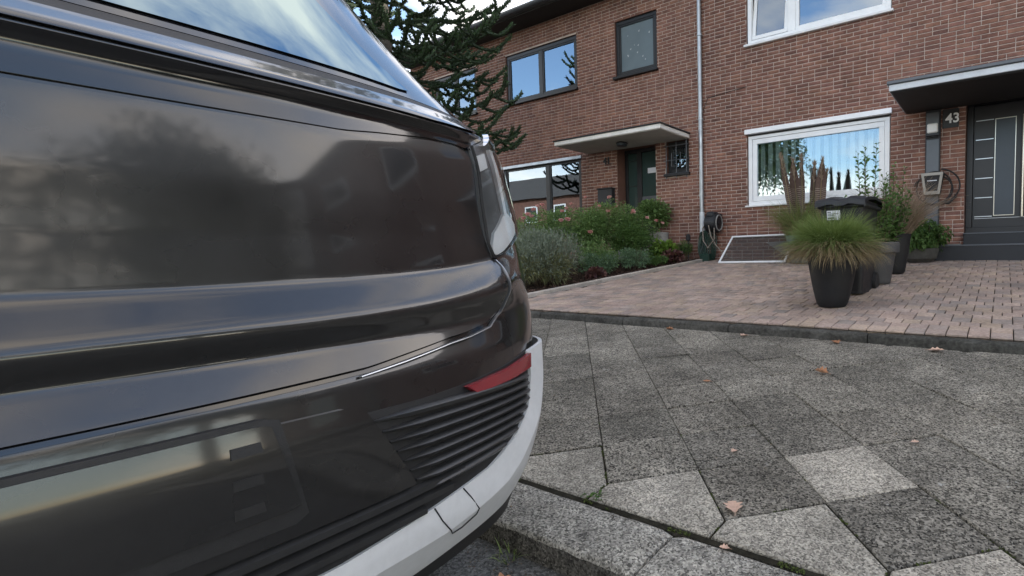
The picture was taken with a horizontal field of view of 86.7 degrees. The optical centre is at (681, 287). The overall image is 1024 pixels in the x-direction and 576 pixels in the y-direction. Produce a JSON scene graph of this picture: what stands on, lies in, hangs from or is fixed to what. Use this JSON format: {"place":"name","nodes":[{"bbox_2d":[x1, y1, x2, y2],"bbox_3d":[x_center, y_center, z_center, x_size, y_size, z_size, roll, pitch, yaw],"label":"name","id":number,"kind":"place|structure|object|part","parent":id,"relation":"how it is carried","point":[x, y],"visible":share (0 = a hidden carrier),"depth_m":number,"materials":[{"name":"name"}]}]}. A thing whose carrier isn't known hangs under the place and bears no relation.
{"place":"outdoors","nodes":[
{"label":"outdoors","id":0,"kind":"place"},
{"bbox_2d":[353,0,531,71],"label":"sky","id":1,"kind":"structure","parent":0,"point":[416,6],"materials":[{"name":"white"}]},
{"bbox_2d":[428,538,564,575],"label":"road","id":2,"kind":"structure","parent":0,"point":[484,566],"depth_m":1.59,"materials":[{"name":"grey asphalt"}]},
{"bbox_2d":[0,0,542,575],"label":"parked van","id":3,"kind":"object","parent":2,"relation":"on","point":[264,304],"visible":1,"depth_m":0.75,"materials":[{"name":"grey paint"}]},
{"bbox_3d":[-1.104,-0.591,0.706,0.438,0.370,1.273,1,4,32],"label":"rear window","id":4,"kind":"part","parent":3,"relation":"part of","materials":[{"name":"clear glass"}]},
{"bbox_2d":[488,531,522,564],"bbox_3d":[-0.555,0.834,1.628,0.116,0.080,0.153,-3,4,-27],"label":"grass tuft","id":5,"kind":"object","parent":2,"relation":"on","point":[514,551],"visible":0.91,"depth_m":1.63,"materials":[{"name":"green plant"}]},
{"bbox_2d":[461,541,554,575],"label":"grit","id":6,"kind":"object","parent":2,"relation":"on","point":[497,560],"visible":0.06,"depth_m":1.61,"materials":[{"name":"grey gravel"}]},
{"bbox_2d":[478,482,800,575],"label":"kerb","id":7,"kind":"structure","parent":2,"relation":"on","point":[551,531],"depth_m":1.56,"materials":[{"name":"stone"}]},
{"bbox_2d":[719,544,728,548],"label":"fallen leaf","id":8,"kind":"object","parent":7,"relation":"on","point":[724,546],"visible":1,"depth_m":1.49,"materials":[{"name":"beige plant"}]},
{"bbox_2d":[523,258,702,297],"bbox_3d":[-4.834,-0.248,10.539,9.765,0.631,4.730,1,4,32],"label":"garden bed","id":9,"kind":"object","parent":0,"point":[583,283],"visible":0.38,"depth_m":8.18,"materials":[{"name":"brown plant"}]},
{"bbox_2d":[345,0,527,154],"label":"monkey puzzle tree","id":10,"kind":"object","parent":9,"relation":"on","point":[381,25],"visible":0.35,"depth_m":9.07,"materials":[{"name":"green plant"}]},
{"bbox_2d":[516,203,571,271],"bbox_3d":[-2.667,-0.870,9.301,1.297,1.228,1.124,1,4,32],"label":"rose bush","id":11,"kind":"object","parent":9,"relation":"on","point":[531,217],"visible":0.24,"depth_m":9.11,"materials":[{"name":"green plant"}]},
{"bbox_2d":[515,223,587,285],"bbox_3d":[-2.152,-0.455,7.675,1.491,1.028,1.580,1,4,32],"label":"lavender bush","id":12,"kind":"object","parent":9,"relation":"on","point":[546,257],"visible":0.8,"depth_m":7.44,"materials":[{"name":"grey plant"}]},
{"bbox_2d":[530,202,605,266],"bbox_3d":[-1.997,-0.988,9.497,1.578,1.318,1.285,1,4,32],"label":"rose bush","id":13,"kind":"object","parent":9,"relation":"on","point":[568,219],"visible":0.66,"depth_m":9.23,"materials":[{"name":"green plant"}]},
{"bbox_2d":[584,265,606,279],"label":"coral bells","id":14,"kind":"object","parent":9,"relation":"on","point":[591,272],"visible":0.98,"depth_m":7.89,"materials":[{"name":"purple plant"}]},
{"bbox_2d":[575,252,618,275],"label":"cushion plant","id":15,"kind":"object","parent":9,"relation":"on","point":[597,260],"visible":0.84,"depth_m":8.26,"materials":[{"name":"green plant"}]},
{"bbox_2d":[575,239,621,268],"bbox_3d":[-1.407,-0.533,8.662,0.795,0.591,0.806,1,4,32],"label":"cushion plant","id":16,"kind":"object","parent":9,"relation":"on","point":[597,250],"visible":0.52,"depth_m":8.59,"materials":[{"name":"green plant"}]},
{"bbox_2d":[573,196,636,253],"bbox_3d":[-1.459,-1.056,9.621,1.187,1.350,1.386,-2,4,-21],"label":"rose bush","id":17,"kind":"object","parent":9,"relation":"on","point":[608,229],"visible":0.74,"depth_m":9.28,"materials":[{"name":"green plant"}]},
{"bbox_2d":[526,258,697,292],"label":"bark chips","id":18,"kind":"object","parent":9,"relation":"on","point":[532,289],"visible":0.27,"depth_m":8.17,"materials":[{"name":"brown wood"}]},
{"bbox_2d":[607,195,659,257],"bbox_3d":[-0.963,-1.105,9.784,1.152,1.309,1.083,-1,4,3],"label":"rose bush","id":19,"kind":"object","parent":9,"relation":"on","point":[636,217],"visible":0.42,"depth_m":9.58,"materials":[{"name":"green plant"}]},
{"bbox_2d":[618,247,653,269],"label":"cushion plant","id":20,"kind":"object","parent":9,"relation":"on","point":[629,258],"visible":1,"depth_m":8.74,"materials":[{"name":"green plant"}]},
{"bbox_2d":[610,220,663,264],"bbox_3d":[-0.831,-0.815,9.287,0.847,0.854,1.109,-2,4,-15],"label":"rose bush","id":21,"kind":"object","parent":9,"relation":"on","point":[627,240],"visible":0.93,"depth_m":9.26,"materials":[{"name":"green plant"}]},
{"bbox_2d":[635,196,673,249],"bbox_3d":[-0.511,-1.160,10.211,0.794,1.284,0.851,1,4,32],"label":"planter","id":22,"kind":"object","parent":9,"relation":"on","point":[651,208],"visible":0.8,"depth_m":9.99,"materials":[{"name":"concrete"}]},
{"bbox_2d":[645,255,667,266],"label":"ground cover plant","id":23,"kind":"object","parent":9,"relation":"on","point":[662,260],"visible":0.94,"depth_m":9.04,"materials":[{"name":"green plant"}]},
{"bbox_2d":[647,238,677,261],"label":"lime leaved plant","id":24,"kind":"object","parent":9,"relation":"on","point":[662,246],"visible":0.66,"depth_m":9.54,"materials":[{"name":"green plant"}]},
{"bbox_2d":[661,248,684,263],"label":"coral bells","id":25,"kind":"object","parent":9,"relation":"on","point":[673,256],"visible":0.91,"depth_m":9.40,"materials":[{"name":"purple plant"}]},
{"bbox_2d":[676,239,692,259],"bbox_3d":[0.024,-0.734,9.857,0.478,0.423,0.463,1,4,32],"label":"dwarf conifer","id":26,"kind":"object","parent":9,"relation":"on","point":[686,247],"visible":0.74,"depth_m":9.81,"materials":[{"name":"green plant"}]},
{"bbox_2d":[686,234,690,260],"bbox_3d":[0.136,-0.757,9.851,0.090,0.557,0.090,1,4,32],"label":"garden lamp","id":27,"kind":"object","parent":9,"relation":"on","point":[688,237],"visible":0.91,"depth_m":9.81,"materials":[{"name":"grey plastic"}]},
{"bbox_2d":[518,318,1023,575],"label":"footway","id":28,"kind":"structure","parent":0,"point":[900,519],"depth_m":2.17,"materials":[{"name":"concrete"}]},
{"bbox_2d":[581,490,605,500],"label":"weed","id":29,"kind":"object","parent":28,"relation":"on","point":[593,493],"visible":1,"depth_m":1.83,"materials":[{"name":"green plant"}]},
{"bbox_2d":[724,501,742,511],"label":"fallen leaf","id":30,"kind":"object","parent":28,"relation":"on","point":[733,506],"visible":1,"depth_m":1.70,"materials":[{"name":"beige plant"}]},
{"bbox_2d":[511,329,1010,568],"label":"leaf crumbs","id":31,"kind":"object","parent":28,"relation":"on","point":[758,433],"visible":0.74,"depth_m":2.33,"materials":[{"name":"brown plant"}]},
{"bbox_2d":[519,419,1014,575],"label":"moss","id":32,"kind":"object","parent":28,"relation":"on","point":[778,564],"visible":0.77,"depth_m":1.59,"materials":[{"name":"green plant"}]},
{"bbox_2d":[530,311,1023,354],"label":"edging","id":33,"kind":"object","parent":28,"relation":"on","point":[969,345],"visible":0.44,"depth_m":4.04,"materials":[{"name":"concrete"}]},
{"bbox_2d":[815,366,829,373],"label":"fallen leaf","id":34,"kind":"object","parent":28,"relation":"on","point":[821,369],"visible":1,"depth_m":3.12,"materials":[{"name":"orange plant"}]},
{"bbox_2d":[528,259,1023,341],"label":"driveway","id":35,"kind":"structure","parent":0,"point":[981,299],"depth_m":5.33,"materials":[{"name":"brick"}]},
{"bbox_2d":[397,0,699,259],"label":"terraced house","id":36,"kind":"structure","parent":35,"relation":"on","point":[609,89],"depth_m":11.10,"materials":[{"name":"brick"}]},
{"bbox_2d":[436,68,477,117],"bbox_3d":[-6.031,-5.100,13.730,1.860,1.200,0.185,1,4,32],"label":"window","id":37,"kind":"structure","parent":36,"relation":"in","point":[462,102],"depth_m":13.64,"materials":[{"name":"clear glass"}]},
{"bbox_2d":[504,36,578,106],"bbox_3d":[-3.297,-5.029,12.021,2.410,1.200,0.185,1,4,32],"label":"window","id":38,"kind":"structure","parent":36,"relation":"in","point":[549,70],"depth_m":11.99,"materials":[{"name":"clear glass"}]},
{"bbox_2d":[501,155,581,230],"bbox_3d":[-3.347,-2.143,12.270,2.710,1.710,0.185,1,4,32],"label":"window","id":39,"kind":"structure","parent":36,"relation":"in","point":[554,183],"depth_m":12.23,"materials":[{"name":"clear glass"}]},
{"bbox_2d":[596,187,614,205],"bbox_3d":[-1.623,-1.966,11.090,0.420,0.375,0.144,1,4,32],"label":"letterbox","id":40,"kind":"object","parent":36,"relation":"attached to","point":[603,193],"visible":0.83,"depth_m":11.03,"materials":[{"name":"metal"}]},
{"bbox_2d":[612,10,657,80],"bbox_3d":[-0.932,-4.963,10.543,1.130,1.190,0.185,1,4,32],"label":"window","id":41,"kind":"structure","parent":36,"relation":"in","point":[636,37],"depth_m":10.57,"materials":[{"name":"grey glass"}]},
{"bbox_2d":[625,147,655,248],"bbox_3d":[-0.781,-1.900,10.996,0.980,2.130,0.070,1,4,32],"label":"front door","id":42,"kind":"structure","parent":36,"relation":"in","point":[640,164],"depth_m":10.99,"materials":[{"name":"green glass"}]},
{"bbox_2d":[663,140,690,178],"bbox_3d":[-0.056,-2.538,10.195,0.590,0.728,0.215,1,4,32],"label":"window","id":43,"kind":"structure","parent":36,"relation":"in","point":[678,152],"depth_m":10.21,"materials":[{"name":"black glass"}]},
{"bbox_2d":[698,230,716,260],"bbox_3d":[0.493,-0.814,9.768,0.344,0.667,0.187,1,4,32],"label":"hose coil","id":44,"kind":"object","parent":35,"relation":"on","point":[705,256],"visible":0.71,"depth_m":9.73,"materials":[{"name":"green plastic"}]},
{"bbox_2d":[718,234,788,262],"bbox_3d":[1.334,-0.695,9.034,1.253,0.508,0.588,1,4,32],"label":"fly screen","id":45,"kind":"object","parent":35,"relation":"on","point":[725,250],"visible":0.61,"depth_m":9.11,"materials":[{"name":"white plastic"}]},
{"bbox_2d":[766,241,789,257],"bbox_3d":[1.846,-0.652,8.917,0.754,0.339,0.160,1,4,32],"label":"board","id":46,"kind":"object","parent":35,"relation":"on","point":[774,244],"visible":0.29,"depth_m":8.98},
{"bbox_2d":[754,152,835,262],"bbox_3d":[1.920,-1.319,8.355,1.674,1.814,1.677,1,4,32],"label":"planter","id":47,"kind":"object","parent":35,"relation":"on","point":[794,191],"visible":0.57,"depth_m":8.14,"materials":[{"name":"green plant"}]},
{"bbox_2d":[771,202,898,307],"bbox_3d":[1.403,-0.310,4.774,1.204,0.965,1.191,1,4,32],"label":"planter","id":48,"kind":"object","parent":35,"relation":"on","point":[831,251],"visible":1,"depth_m":4.59,"materials":[{"name":"green plant"}]},
{"bbox_2d":[815,195,881,293],"bbox_3d":[1.810,-0.461,5.501,0.520,1.025,0.891,1,4,32],"label":"wheelie bin","id":49,"kind":"object","parent":35,"relation":"on","point":[866,280],"visible":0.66,"depth_m":5.21,"materials":[{"name":"black plastic"}]},
{"bbox_2d":[696,0,1023,260],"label":"terraced house","id":50,"kind":"structure","parent":35,"relation":"on","point":[917,87],"depth_m":8.25,"materials":[{"name":"brick"}]},
{"bbox_2d":[702,211,753,260],"bbox_3d":[0.826,-0.949,9.361,0.445,0.911,0.931,-4,5,-43],"label":"hose reel","id":51,"kind":"object","parent":50,"relation":"attached to","point":[713,221],"visible":1,"depth_m":9.43,"materials":[{"name":"black plastic"}]},
{"bbox_2d":[744,108,891,207],"bbox_3d":[2.282,-2.150,8.800,2.510,1.390,0.255,1,4,32],"label":"window","id":52,"kind":"structure","parent":50,"relation":"in","point":[880,119],"depth_m":8.73,"materials":[{"name":"white plastic"}]},
{"bbox_2d":[743,0,893,47],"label":"window","id":53,"kind":"structure","parent":50,"relation":"in","point":[770,20],"depth_m":8.74,"materials":[{"name":"white plastic"}]},
{"bbox_2d":[914,168,960,204],"bbox_3d":[3.801,-1.509,7.655,0.636,0.545,0.152,1,4,32],"label":"wall charger","id":54,"kind":"object","parent":50,"relation":"attached to","point":[933,177],"depth_m":7.61,"materials":[{"name":"grey plastic"}]},
{"bbox_2d":[965,97,1023,232],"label":"front door","id":55,"kind":"structure","parent":50,"relation":"in","point":[995,130],"depth_m":7.59,"materials":[{"name":"metal"}]},
{"bbox_2d":[845,142,912,283],"bbox_3d":[2.244,-0.872,5.908,0.763,1.631,0.779,1,4,32],"label":"planter","id":56,"kind":"object","parent":35,"relation":"on","point":[891,224],"visible":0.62,"depth_m":5.77,"materials":[{"name":"grey plastic"}]},
{"bbox_2d":[849,168,970,273],"bbox_3d":[2.753,-0.866,6.506,1.613,1.364,1.586,1,4,32],"label":"planter","id":57,"kind":"object","parent":35,"relation":"on","point":[916,218],"visible":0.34,"depth_m":6.34,"materials":[{"name":"green plant"}]},
{"bbox_2d":[907,218,953,261],"bbox_3d":[3.547,-0.695,7.442,0.713,0.636,0.698,-1,4,2],"label":"planter","id":58,"kind":"object","parent":35,"relation":"on","point":[926,240],"visible":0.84,"depth_m":7.29,"materials":[{"name":"stone"}]}
]}

